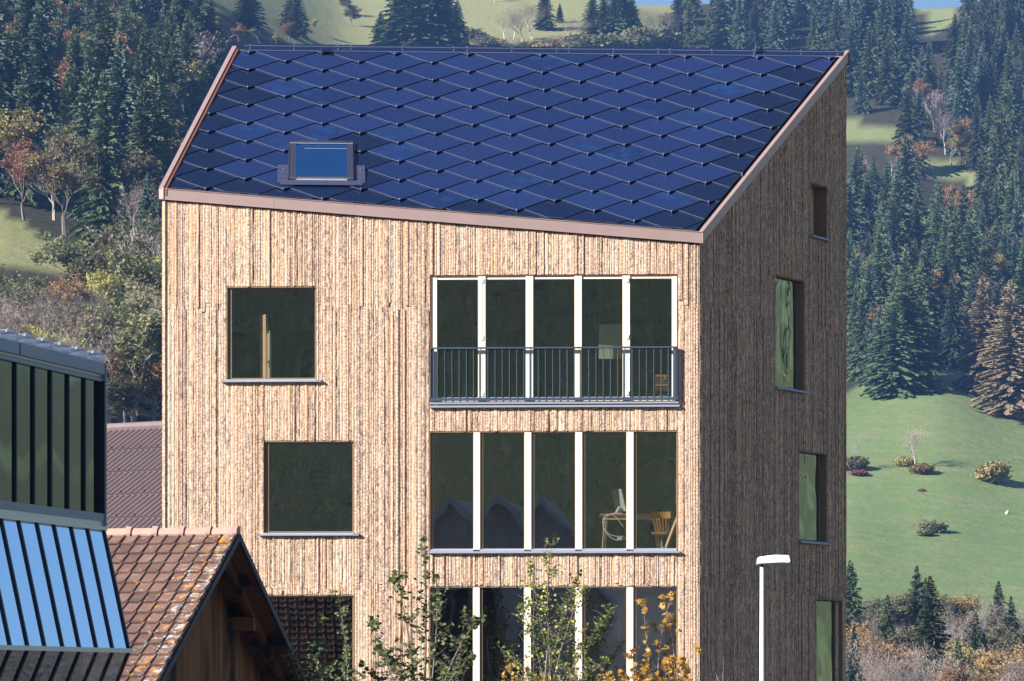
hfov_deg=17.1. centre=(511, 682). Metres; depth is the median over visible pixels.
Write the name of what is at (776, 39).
fir
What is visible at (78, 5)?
spruce
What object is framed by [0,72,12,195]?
fir
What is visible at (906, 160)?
spruce
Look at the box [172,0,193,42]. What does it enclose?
spruce
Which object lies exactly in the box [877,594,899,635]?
spruce
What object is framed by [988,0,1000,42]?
spruce
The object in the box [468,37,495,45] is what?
shrub
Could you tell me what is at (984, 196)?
spruce
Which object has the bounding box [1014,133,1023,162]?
spruce
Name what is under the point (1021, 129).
fir
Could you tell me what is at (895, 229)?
spruce
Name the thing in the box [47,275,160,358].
leafless tree
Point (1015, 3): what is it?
fir
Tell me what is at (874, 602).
broadleaf tree
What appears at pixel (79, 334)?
leafless tree
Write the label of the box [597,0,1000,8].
sky
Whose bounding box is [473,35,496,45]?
shrub
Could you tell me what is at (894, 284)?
spruce
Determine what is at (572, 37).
shrub
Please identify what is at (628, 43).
shrub
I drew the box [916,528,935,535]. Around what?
shrub
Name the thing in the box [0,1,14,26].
broadleaf tree
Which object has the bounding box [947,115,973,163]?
broadleaf tree
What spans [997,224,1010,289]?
spruce
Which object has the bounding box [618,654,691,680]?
shrub
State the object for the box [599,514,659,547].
desk
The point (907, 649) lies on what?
broadleaf tree
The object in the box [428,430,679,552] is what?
window
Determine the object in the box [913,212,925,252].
spruce
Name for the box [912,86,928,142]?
fir
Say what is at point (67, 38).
broadleaf tree
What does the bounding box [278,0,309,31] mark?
spruce
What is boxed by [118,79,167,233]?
spruce
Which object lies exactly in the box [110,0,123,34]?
spruce
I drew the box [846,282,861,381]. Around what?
spruce
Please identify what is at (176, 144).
broadleaf tree
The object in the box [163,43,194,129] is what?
spruce
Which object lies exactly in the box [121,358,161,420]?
broadleaf tree
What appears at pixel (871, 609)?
leafless tree
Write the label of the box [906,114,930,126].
broadleaf tree
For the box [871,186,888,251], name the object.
spruce
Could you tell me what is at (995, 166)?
spruce
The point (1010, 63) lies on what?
spruce
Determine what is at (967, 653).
broadleaf tree
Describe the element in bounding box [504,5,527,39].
leafless tree
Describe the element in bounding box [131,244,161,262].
broadleaf tree
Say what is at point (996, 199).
spruce
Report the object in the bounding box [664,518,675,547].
plank
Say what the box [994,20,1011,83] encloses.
fir
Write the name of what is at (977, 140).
spruce
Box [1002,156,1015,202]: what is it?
spruce
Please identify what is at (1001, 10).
fir
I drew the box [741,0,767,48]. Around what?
fir
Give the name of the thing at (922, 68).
fir
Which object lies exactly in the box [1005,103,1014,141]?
fir
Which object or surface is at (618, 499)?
computer
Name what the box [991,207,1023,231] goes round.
broadleaf tree
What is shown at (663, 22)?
broadleaf tree
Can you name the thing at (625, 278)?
window
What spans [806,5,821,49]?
spruce
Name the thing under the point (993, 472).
shrub
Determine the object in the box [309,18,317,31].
broadleaf tree
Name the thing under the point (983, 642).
fir
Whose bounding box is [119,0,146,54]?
spruce
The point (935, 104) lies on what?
leafless tree
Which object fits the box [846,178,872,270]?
fir
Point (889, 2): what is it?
spruce
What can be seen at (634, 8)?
spruce
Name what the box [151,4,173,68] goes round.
fir
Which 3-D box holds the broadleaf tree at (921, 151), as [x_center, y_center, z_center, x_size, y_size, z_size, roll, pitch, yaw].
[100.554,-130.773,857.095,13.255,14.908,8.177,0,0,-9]
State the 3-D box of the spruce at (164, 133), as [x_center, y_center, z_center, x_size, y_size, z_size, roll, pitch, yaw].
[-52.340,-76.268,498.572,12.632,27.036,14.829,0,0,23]
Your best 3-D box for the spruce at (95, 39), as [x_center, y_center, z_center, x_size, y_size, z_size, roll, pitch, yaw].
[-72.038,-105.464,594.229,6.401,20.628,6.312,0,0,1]
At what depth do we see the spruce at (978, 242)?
761.63 m
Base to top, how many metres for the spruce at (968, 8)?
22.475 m
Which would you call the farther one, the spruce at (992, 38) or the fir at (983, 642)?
the spruce at (992, 38)
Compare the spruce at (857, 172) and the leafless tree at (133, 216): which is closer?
the leafless tree at (133, 216)
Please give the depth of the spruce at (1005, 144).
836.03 m
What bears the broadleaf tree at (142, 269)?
on the ground
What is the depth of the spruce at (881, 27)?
1004.32 m
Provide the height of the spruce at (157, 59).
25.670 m
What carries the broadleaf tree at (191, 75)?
on the ground
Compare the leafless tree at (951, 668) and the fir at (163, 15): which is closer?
the leafless tree at (951, 668)
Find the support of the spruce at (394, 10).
on the ground
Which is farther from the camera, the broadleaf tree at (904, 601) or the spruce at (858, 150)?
the spruce at (858, 150)
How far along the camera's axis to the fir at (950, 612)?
397.65 m
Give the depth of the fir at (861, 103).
939.74 m
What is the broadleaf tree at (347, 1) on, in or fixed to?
on the ground
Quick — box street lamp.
[757,555,791,680]
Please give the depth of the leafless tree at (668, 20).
1005.81 m
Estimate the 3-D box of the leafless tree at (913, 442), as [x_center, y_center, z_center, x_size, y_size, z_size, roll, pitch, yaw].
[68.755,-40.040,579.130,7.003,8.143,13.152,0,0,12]
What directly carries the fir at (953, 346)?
on the ground
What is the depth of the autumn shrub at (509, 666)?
51.30 m
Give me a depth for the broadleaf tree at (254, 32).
846.65 m
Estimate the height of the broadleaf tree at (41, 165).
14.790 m
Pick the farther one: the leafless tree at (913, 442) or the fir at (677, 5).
the fir at (677, 5)
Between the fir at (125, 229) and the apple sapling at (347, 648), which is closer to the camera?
the apple sapling at (347, 648)
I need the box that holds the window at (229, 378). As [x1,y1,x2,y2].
[221,286,320,382]
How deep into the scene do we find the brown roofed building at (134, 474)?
82.22 m
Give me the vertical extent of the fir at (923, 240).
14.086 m
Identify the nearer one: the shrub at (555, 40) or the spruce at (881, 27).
the shrub at (555, 40)
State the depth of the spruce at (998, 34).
982.82 m
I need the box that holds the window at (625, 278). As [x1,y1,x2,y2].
[429,274,679,407]
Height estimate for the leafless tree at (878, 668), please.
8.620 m
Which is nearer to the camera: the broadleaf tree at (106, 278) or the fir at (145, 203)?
the broadleaf tree at (106, 278)
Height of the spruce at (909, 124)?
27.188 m
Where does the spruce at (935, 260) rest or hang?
on the ground
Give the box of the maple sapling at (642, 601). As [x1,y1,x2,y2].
[622,591,703,680]
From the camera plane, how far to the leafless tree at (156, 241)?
415.21 m
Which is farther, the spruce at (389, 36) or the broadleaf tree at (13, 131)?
the spruce at (389, 36)
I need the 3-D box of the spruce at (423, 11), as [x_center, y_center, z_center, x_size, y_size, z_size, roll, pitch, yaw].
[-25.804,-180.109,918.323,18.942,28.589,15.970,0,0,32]
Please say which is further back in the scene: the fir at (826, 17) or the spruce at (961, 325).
the fir at (826, 17)
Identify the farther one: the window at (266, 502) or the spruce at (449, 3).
the spruce at (449, 3)
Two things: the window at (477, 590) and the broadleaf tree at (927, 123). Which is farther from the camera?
the broadleaf tree at (927, 123)
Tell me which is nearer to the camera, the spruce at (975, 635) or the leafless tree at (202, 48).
the spruce at (975, 635)
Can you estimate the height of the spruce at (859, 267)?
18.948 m
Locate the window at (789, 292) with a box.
[775,274,808,393]
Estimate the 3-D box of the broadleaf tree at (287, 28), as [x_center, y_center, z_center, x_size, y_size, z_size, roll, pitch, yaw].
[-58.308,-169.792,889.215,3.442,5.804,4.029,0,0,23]
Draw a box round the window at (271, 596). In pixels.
[269,595,354,680]
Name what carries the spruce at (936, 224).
on the ground
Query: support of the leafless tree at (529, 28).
on the ground
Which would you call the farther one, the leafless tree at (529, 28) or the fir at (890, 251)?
the leafless tree at (529, 28)
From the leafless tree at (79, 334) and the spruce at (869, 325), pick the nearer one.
the leafless tree at (79, 334)
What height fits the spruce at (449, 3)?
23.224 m
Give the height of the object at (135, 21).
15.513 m
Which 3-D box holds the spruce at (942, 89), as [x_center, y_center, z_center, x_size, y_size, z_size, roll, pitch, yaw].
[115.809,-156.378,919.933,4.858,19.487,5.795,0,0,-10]
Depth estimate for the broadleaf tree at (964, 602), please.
405.06 m
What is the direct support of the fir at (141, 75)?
on the ground
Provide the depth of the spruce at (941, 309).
707.04 m
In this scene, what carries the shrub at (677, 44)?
on the ground
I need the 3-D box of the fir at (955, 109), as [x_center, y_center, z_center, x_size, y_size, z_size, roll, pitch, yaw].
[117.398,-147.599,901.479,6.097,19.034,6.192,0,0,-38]
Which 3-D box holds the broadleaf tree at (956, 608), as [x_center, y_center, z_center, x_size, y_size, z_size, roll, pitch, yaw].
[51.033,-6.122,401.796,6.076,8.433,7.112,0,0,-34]
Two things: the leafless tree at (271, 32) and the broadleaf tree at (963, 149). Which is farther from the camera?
the broadleaf tree at (963, 149)
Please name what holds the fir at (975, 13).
on the ground
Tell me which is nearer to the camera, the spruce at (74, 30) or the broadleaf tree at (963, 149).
the spruce at (74, 30)
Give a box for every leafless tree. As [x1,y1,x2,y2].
[0,280,92,340]
[0,287,54,333]
[0,295,50,327]
[15,289,95,339]
[19,290,133,423]
[20,304,129,386]
[22,276,73,319]
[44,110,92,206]
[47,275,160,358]
[54,5,86,32]
[62,293,119,313]
[82,0,122,20]
[85,218,161,263]
[112,279,161,314]
[114,172,162,234]
[123,275,161,404]
[143,222,161,258]
[176,29,230,67]
[265,26,280,41]
[493,10,533,38]
[494,0,538,41]
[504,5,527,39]
[514,0,555,39]
[557,18,578,35]
[566,20,596,33]
[641,6,685,29]
[846,612,904,639]
[846,628,917,680]
[846,638,902,680]
[846,653,882,680]
[849,437,863,469]
[854,594,901,628]
[856,650,946,680]
[863,609,886,638]
[866,639,947,680]
[885,153,897,175]
[885,664,938,680]
[890,610,905,630]
[898,426,931,463]
[906,637,990,680]
[914,627,969,654]
[914,662,936,680]
[915,84,955,144]
[935,110,950,153]
[936,627,974,653]
[940,604,1006,635]
[940,610,970,640]
[962,663,1009,680]
[964,605,987,632]
[969,599,1023,634]
[978,599,1019,630]
[986,669,1023,680]
[990,647,1023,680]
[1003,642,1023,679]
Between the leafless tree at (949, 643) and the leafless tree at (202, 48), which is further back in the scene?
the leafless tree at (202, 48)
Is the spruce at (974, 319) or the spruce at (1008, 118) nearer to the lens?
the spruce at (974, 319)
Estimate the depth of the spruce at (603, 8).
988.00 m
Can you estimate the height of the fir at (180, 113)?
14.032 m
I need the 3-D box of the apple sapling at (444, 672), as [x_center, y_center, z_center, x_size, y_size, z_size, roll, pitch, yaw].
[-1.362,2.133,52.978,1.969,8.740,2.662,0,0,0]
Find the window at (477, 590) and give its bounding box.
[429,586,677,680]
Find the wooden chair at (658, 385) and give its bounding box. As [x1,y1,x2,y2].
[655,375,671,396]
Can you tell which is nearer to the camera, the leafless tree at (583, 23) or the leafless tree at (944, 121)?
the leafless tree at (944, 121)
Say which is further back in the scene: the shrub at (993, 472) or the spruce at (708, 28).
the spruce at (708, 28)
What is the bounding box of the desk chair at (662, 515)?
[651,512,673,547]
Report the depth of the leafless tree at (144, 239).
393.27 m
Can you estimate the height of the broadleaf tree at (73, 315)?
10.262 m
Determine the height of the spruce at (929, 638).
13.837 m
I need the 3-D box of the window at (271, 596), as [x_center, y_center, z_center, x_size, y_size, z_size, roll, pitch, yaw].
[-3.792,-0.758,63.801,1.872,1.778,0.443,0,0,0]
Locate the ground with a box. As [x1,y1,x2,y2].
[0,0,1023,680]
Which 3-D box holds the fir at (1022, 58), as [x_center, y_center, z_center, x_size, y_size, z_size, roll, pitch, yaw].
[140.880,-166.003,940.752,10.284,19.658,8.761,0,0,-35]
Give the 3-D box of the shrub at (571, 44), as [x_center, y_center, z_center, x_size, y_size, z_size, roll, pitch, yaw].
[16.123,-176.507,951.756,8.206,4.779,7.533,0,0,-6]
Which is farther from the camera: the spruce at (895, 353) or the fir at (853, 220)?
the fir at (853, 220)
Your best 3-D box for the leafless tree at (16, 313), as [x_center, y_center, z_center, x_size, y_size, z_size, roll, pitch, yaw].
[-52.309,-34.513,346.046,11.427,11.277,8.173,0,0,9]
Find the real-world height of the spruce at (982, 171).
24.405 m
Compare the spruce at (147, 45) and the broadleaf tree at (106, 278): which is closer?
the broadleaf tree at (106, 278)
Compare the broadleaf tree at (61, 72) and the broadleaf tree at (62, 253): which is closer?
the broadleaf tree at (62, 253)
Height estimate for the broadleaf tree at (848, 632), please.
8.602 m
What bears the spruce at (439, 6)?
on the ground
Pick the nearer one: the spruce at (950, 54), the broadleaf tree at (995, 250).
the broadleaf tree at (995, 250)
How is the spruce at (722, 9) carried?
on the ground
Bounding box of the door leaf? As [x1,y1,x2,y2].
[259,314,270,377]
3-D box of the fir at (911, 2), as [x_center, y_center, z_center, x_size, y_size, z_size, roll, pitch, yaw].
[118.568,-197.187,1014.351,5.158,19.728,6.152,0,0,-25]
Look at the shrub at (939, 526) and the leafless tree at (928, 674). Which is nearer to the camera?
the leafless tree at (928, 674)
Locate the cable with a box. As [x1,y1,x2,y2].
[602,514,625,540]
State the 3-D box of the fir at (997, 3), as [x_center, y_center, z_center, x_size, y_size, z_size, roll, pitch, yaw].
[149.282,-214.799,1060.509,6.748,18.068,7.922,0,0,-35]
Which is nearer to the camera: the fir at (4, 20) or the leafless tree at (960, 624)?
the leafless tree at (960, 624)
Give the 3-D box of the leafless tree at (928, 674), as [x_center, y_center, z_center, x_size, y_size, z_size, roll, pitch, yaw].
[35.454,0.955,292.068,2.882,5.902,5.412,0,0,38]
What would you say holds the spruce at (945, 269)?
on the ground
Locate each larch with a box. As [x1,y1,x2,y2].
[952,275,1003,398]
[970,280,1023,419]
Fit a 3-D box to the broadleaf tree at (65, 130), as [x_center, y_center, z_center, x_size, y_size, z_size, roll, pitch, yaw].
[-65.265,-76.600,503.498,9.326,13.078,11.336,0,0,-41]
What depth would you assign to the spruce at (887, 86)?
948.79 m
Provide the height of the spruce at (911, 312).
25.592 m
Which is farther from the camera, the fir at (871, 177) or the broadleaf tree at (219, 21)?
the broadleaf tree at (219, 21)
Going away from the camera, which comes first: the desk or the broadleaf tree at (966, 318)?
the desk
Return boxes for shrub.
[465,27,493,42]
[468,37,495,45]
[470,41,479,45]
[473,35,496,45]
[493,36,507,45]
[500,660,614,680]
[516,41,533,46]
[532,38,556,46]
[532,42,552,46]
[547,38,564,45]
[559,41,582,48]
[562,32,586,42]
[577,34,598,46]
[586,32,623,47]
[617,35,637,47]
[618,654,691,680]
[619,25,655,40]
[627,32,653,47]
[650,28,669,47]
[650,32,659,47]
[657,28,684,47]
[666,39,684,47]
[846,455,870,470]
[848,469,869,475]
[891,456,917,466]
[908,462,935,474]
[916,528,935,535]
[918,520,949,532]
[970,459,1013,483]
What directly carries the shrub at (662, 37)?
on the ground
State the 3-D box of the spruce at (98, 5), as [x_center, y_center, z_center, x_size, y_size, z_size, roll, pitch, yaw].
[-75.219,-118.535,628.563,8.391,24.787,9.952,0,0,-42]
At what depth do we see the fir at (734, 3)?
1038.42 m
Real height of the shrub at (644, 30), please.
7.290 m
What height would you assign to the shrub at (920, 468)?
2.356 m
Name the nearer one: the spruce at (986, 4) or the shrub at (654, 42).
the shrub at (654, 42)
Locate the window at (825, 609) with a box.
[817,599,842,680]
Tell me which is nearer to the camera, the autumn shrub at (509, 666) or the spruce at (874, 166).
the autumn shrub at (509, 666)
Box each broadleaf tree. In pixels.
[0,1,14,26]
[0,105,45,159]
[0,135,42,220]
[0,263,51,327]
[0,313,48,333]
[1,20,61,41]
[3,288,82,332]
[9,136,67,219]
[17,322,95,350]
[19,133,106,234]
[24,231,126,295]
[30,272,104,314]
[38,118,115,164]
[43,296,135,341]
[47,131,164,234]
[51,310,115,356]
[53,0,82,16]
[54,56,88,98]
[55,29,115,58]
[55,44,98,80]
[63,7,120,31]
[64,224,153,294]
[67,283,161,421]
[85,255,161,304]
[97,243,161,316]
[100,210,161,260]
[102,291,150,313]
[104,343,161,422]
[107,373,145,413]
[108,286,161,315]
[109,31,136,71]
[111,308,156,422]
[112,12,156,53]
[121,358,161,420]
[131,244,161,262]
[149,58,212,88]
[164,137,181,155]
[166,83,180,118]
[213,16,223,24]
[231,22,246,40]
[246,27,260,43]
[272,32,280,40]
[280,21,295,40]
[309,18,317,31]
[339,0,352,6]
[342,1,362,25]
[656,11,683,29]
[846,620,879,665]
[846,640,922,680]
[853,254,898,277]
[858,589,920,633]
[858,635,888,674]
[862,622,877,638]
[865,313,883,323]
[869,300,912,325]
[883,625,947,651]
[885,133,937,162]
[885,589,952,625]
[893,642,916,656]
[896,265,964,325]
[903,78,936,131]
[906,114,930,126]
[910,217,931,246]
[926,657,971,680]
[931,184,977,215]
[932,595,968,651]
[936,594,983,624]
[938,137,967,165]
[939,632,973,648]
[940,639,1017,680]
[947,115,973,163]
[958,611,973,638]
[960,146,971,156]
[960,303,973,336]
[961,290,1002,316]
[966,628,1006,654]
[970,643,1023,680]
[973,620,1023,655]
[977,253,1007,279]
[988,238,1021,256]
[989,224,1011,246]
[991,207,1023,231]
[1000,283,1015,298]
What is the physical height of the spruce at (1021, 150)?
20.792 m
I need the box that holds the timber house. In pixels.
[159,44,849,680]
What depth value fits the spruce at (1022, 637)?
378.71 m
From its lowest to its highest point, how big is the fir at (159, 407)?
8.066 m
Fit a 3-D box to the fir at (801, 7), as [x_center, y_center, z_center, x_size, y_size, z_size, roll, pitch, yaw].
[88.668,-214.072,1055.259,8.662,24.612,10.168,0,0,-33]
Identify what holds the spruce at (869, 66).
on the ground
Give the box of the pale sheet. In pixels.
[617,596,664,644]
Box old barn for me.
[106,525,306,680]
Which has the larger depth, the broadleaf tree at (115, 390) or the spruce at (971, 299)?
the spruce at (971, 299)
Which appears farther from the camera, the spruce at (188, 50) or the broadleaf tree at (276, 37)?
the broadleaf tree at (276, 37)
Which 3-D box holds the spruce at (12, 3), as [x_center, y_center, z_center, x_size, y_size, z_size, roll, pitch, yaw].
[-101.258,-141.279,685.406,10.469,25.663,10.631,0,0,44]
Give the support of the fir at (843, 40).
on the ground
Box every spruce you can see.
[2,63,42,205]
[5,0,17,24]
[10,0,24,27]
[10,14,31,83]
[46,76,76,194]
[51,3,66,63]
[55,0,79,22]
[59,65,98,225]
[62,35,88,120]
[63,24,80,67]
[66,62,84,160]
[68,72,134,249]
[75,0,86,11]
[75,29,88,71]
[79,29,96,86]
[84,4,118,129]
[87,0,117,37]
[93,23,103,46]
[104,280,142,390]
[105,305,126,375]
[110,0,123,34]
[115,0,134,59]
[116,205,132,236]
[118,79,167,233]
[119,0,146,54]
[126,58,134,78]
[133,24,153,81]
[138,70,179,200]
[146,29,153,60]
[149,50,178,155]
[157,63,177,151]
[158,11,194,126]
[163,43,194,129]
[169,1,182,62]
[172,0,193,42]
[177,9,206,129]
[190,0,217,64]
[191,18,212,106]
[195,0,227,93]
[227,0,269,31]
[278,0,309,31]
[281,0,312,39]
[369,12,384,44]
[370,0,433,45]
[382,19,398,44]
[384,0,449,45]
[419,0,463,45]
[434,0,468,45]
[442,0,470,45]
[532,0,557,30]
[555,3,564,22]
[578,0,603,33]
[592,0,613,34]
[603,0,627,34]
[605,0,641,33]
[627,0,642,26]
[670,0,697,19]
[681,0,701,47]
[691,0,702,16]
[703,3,715,41]
[705,0,734,47]
[708,0,716,21]
[743,0,768,27]
[805,0,820,9]
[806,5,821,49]
[819,0,824,30]
[824,0,846,49]
[841,0,865,23]
[846,169,856,214]
[846,228,853,271]
[846,245,871,358]
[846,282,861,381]
[846,284,870,381]
[846,560,871,668]
[848,145,866,194]
[848,152,863,215]
[852,251,863,285]
[854,21,880,99]
[858,306,876,382]
[860,171,876,235]
[861,231,875,275]
[863,208,873,247]
[863,271,953,397]
[863,288,928,400]
[866,610,900,680]
[869,219,893,308]
[870,155,881,206]
[871,36,903,106]
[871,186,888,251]
[872,201,887,251]
[873,0,898,56]
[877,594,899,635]
[878,158,892,207]
[881,27,898,79]
[882,268,897,317]
[883,187,913,280]
[886,0,893,23]
[887,133,926,220]
[887,244,923,348]
[888,73,930,174]
[900,234,917,281]
[900,566,932,646]
[902,219,919,260]
[907,576,953,680]
[909,183,926,234]
[911,237,919,271]
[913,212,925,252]
[913,243,945,346]
[914,279,943,361]
[915,258,940,375]
[920,577,933,613]
[921,192,945,262]
[923,36,938,90]
[930,244,940,306]
[932,67,949,136]
[933,250,953,317]
[934,282,950,351]
[936,209,951,268]
[939,206,973,311]
[941,13,962,68]
[945,638,971,680]
[948,194,957,219]
[951,12,975,82]
[956,185,973,255]
[956,205,990,302]
[956,306,966,357]
[957,0,977,39]
[962,611,987,675]
[963,20,977,91]
[963,287,993,367]
[965,94,987,171]
[965,297,972,346]
[967,230,1000,337]
[971,150,993,228]
[973,0,990,29]
[974,177,1001,244]
[974,225,982,258]
[975,18,989,74]
[979,55,1006,125]
[979,95,995,151]
[982,581,1008,641]
[984,80,1022,149]
[984,100,1016,201]
[985,126,1007,210]
[986,9,995,68]
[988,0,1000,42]
[988,217,1001,247]
[991,23,1002,65]
[991,179,1003,232]
[997,169,1023,237]
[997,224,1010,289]
[997,596,1022,655]
[999,0,1021,48]
[999,41,1017,96]
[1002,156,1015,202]
[1003,113,1017,164]
[1003,293,1021,367]
[1007,23,1022,79]
[1009,170,1023,212]
[1011,239,1023,324]
[1013,139,1023,176]
[1014,4,1023,44]
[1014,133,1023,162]
[1018,628,1023,653]
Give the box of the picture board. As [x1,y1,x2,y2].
[599,324,630,358]
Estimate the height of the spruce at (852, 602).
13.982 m
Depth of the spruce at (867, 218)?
778.56 m
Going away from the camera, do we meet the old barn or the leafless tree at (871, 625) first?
the old barn
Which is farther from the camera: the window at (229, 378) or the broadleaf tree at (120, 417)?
the broadleaf tree at (120, 417)
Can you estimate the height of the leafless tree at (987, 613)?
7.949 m
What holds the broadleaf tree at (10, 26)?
on the ground
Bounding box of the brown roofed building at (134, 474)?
[107,421,161,528]
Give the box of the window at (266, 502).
[259,441,358,535]
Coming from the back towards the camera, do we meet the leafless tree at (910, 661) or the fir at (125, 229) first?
the fir at (125, 229)
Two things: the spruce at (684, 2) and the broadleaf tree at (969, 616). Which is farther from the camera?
the spruce at (684, 2)
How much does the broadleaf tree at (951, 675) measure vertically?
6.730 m
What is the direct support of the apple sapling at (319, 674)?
on the ground
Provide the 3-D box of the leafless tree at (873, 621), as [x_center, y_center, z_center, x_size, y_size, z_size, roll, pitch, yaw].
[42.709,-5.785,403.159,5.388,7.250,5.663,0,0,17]
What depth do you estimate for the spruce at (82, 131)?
488.89 m
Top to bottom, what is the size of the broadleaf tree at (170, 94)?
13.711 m
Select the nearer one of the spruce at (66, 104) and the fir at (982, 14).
the spruce at (66, 104)
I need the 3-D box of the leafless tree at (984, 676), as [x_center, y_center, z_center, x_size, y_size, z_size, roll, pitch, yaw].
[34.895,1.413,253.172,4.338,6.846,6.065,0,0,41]
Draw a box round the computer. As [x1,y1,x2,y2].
[611,489,625,513]
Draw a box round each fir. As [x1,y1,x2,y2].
[0,0,20,82]
[0,16,18,180]
[0,29,37,177]
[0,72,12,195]
[10,0,56,82]
[15,0,74,188]
[45,0,58,54]
[49,0,58,38]
[64,0,82,62]
[80,0,114,37]
[81,37,156,229]
[119,226,132,252]
[127,0,149,18]
[128,43,153,126]
[135,172,158,237]
[140,0,180,45]
[140,201,161,247]
[149,391,161,413]
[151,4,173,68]
[157,199,161,228]
[173,99,188,147]
[668,0,686,36]
[726,0,737,33]
[730,0,747,48]
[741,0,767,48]
[744,0,766,42]
[763,0,787,48]
[763,0,797,36]
[766,0,793,46]
[787,0,811,24]
[807,0,820,33]
[817,0,842,43]
[838,13,861,69]
[841,0,862,50]
[841,15,863,94]
[842,0,862,33]
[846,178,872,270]
[846,625,864,680]
[847,261,883,344]
[851,70,871,113]
[854,0,879,50]
[858,305,898,397]
[863,162,878,227]
[883,231,898,278]
[885,162,919,258]
[889,0,905,43]
[892,1,920,87]
[908,0,920,49]
[909,147,924,213]
[912,46,935,124]
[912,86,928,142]
[919,238,927,265]
[923,180,947,245]
[936,272,968,371]
[941,44,974,141]
[941,60,953,120]
[944,89,968,156]
[945,602,958,655]
[957,0,979,24]
[964,35,984,118]
[967,262,977,299]
[969,43,997,131]
[972,2,978,27]
[975,1,996,65]
[976,633,990,656]
[978,202,991,250]
[988,0,1002,15]
[990,258,1002,289]
[990,282,1008,331]
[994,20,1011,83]
[997,0,1005,23]
[1002,232,1020,295]
[1004,190,1023,257]
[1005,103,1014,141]
[1008,156,1023,206]
[1010,46,1023,106]
[1011,0,1023,33]
[1011,59,1023,124]
[1016,117,1023,141]
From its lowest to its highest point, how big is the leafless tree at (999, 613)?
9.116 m
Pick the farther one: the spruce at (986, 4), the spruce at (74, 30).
the spruce at (986, 4)
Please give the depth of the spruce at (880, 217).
754.41 m
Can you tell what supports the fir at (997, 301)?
on the ground
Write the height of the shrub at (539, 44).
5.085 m
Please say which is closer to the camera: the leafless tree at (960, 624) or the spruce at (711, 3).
the leafless tree at (960, 624)
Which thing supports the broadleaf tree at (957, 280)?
on the ground
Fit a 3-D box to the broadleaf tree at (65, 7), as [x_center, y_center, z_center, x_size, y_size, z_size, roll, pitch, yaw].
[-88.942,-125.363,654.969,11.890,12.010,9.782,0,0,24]
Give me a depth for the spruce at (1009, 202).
780.38 m
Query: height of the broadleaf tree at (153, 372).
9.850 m
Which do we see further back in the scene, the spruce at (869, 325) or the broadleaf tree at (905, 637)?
the spruce at (869, 325)
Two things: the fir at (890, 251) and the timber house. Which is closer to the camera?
the timber house
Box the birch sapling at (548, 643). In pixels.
[497,534,616,680]
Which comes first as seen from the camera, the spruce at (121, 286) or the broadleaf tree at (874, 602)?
the spruce at (121, 286)
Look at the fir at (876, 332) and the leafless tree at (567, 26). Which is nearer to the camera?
the fir at (876, 332)
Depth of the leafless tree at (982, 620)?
411.75 m
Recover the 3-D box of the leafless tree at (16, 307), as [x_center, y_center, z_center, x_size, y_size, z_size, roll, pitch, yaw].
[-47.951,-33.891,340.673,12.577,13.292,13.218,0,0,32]
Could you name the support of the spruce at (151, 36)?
on the ground
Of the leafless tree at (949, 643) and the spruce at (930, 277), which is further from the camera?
the spruce at (930, 277)
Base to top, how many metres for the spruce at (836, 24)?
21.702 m
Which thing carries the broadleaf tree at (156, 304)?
on the ground
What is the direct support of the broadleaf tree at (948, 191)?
on the ground
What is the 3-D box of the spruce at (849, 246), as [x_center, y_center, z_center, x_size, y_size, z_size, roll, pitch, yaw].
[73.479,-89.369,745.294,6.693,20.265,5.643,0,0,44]
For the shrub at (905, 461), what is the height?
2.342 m
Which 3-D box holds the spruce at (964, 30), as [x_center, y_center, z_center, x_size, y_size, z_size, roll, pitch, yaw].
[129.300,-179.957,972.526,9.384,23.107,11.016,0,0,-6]
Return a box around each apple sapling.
[276,613,336,680]
[331,589,367,680]
[358,536,486,680]
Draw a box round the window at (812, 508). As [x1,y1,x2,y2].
[798,450,830,544]
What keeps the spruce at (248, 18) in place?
on the ground
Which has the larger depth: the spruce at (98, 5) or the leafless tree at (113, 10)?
the leafless tree at (113, 10)
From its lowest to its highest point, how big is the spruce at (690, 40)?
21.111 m
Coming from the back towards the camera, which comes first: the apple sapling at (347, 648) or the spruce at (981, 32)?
the spruce at (981, 32)
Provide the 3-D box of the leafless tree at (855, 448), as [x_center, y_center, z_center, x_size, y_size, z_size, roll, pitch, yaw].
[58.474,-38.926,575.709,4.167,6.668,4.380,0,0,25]
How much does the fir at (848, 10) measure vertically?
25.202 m
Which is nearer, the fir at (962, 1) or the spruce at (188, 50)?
the spruce at (188, 50)
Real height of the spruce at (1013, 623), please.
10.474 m
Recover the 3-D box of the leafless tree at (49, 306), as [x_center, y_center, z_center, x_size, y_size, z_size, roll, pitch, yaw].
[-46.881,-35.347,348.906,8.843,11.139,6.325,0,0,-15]
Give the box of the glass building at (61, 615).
[0,328,132,680]
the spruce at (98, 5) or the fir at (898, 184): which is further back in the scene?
the fir at (898, 184)
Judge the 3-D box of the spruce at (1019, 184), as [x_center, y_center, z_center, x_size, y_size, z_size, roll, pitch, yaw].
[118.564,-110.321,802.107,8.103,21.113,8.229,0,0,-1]
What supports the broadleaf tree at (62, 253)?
on the ground
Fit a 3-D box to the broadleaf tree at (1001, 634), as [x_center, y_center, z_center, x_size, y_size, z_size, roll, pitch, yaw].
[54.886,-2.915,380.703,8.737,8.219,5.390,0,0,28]
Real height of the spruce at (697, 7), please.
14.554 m
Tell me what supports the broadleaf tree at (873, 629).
on the ground
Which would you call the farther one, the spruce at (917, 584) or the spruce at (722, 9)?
the spruce at (722, 9)
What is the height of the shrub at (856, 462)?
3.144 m
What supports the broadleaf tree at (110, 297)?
on the ground
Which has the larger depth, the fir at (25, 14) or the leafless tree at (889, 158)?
the leafless tree at (889, 158)

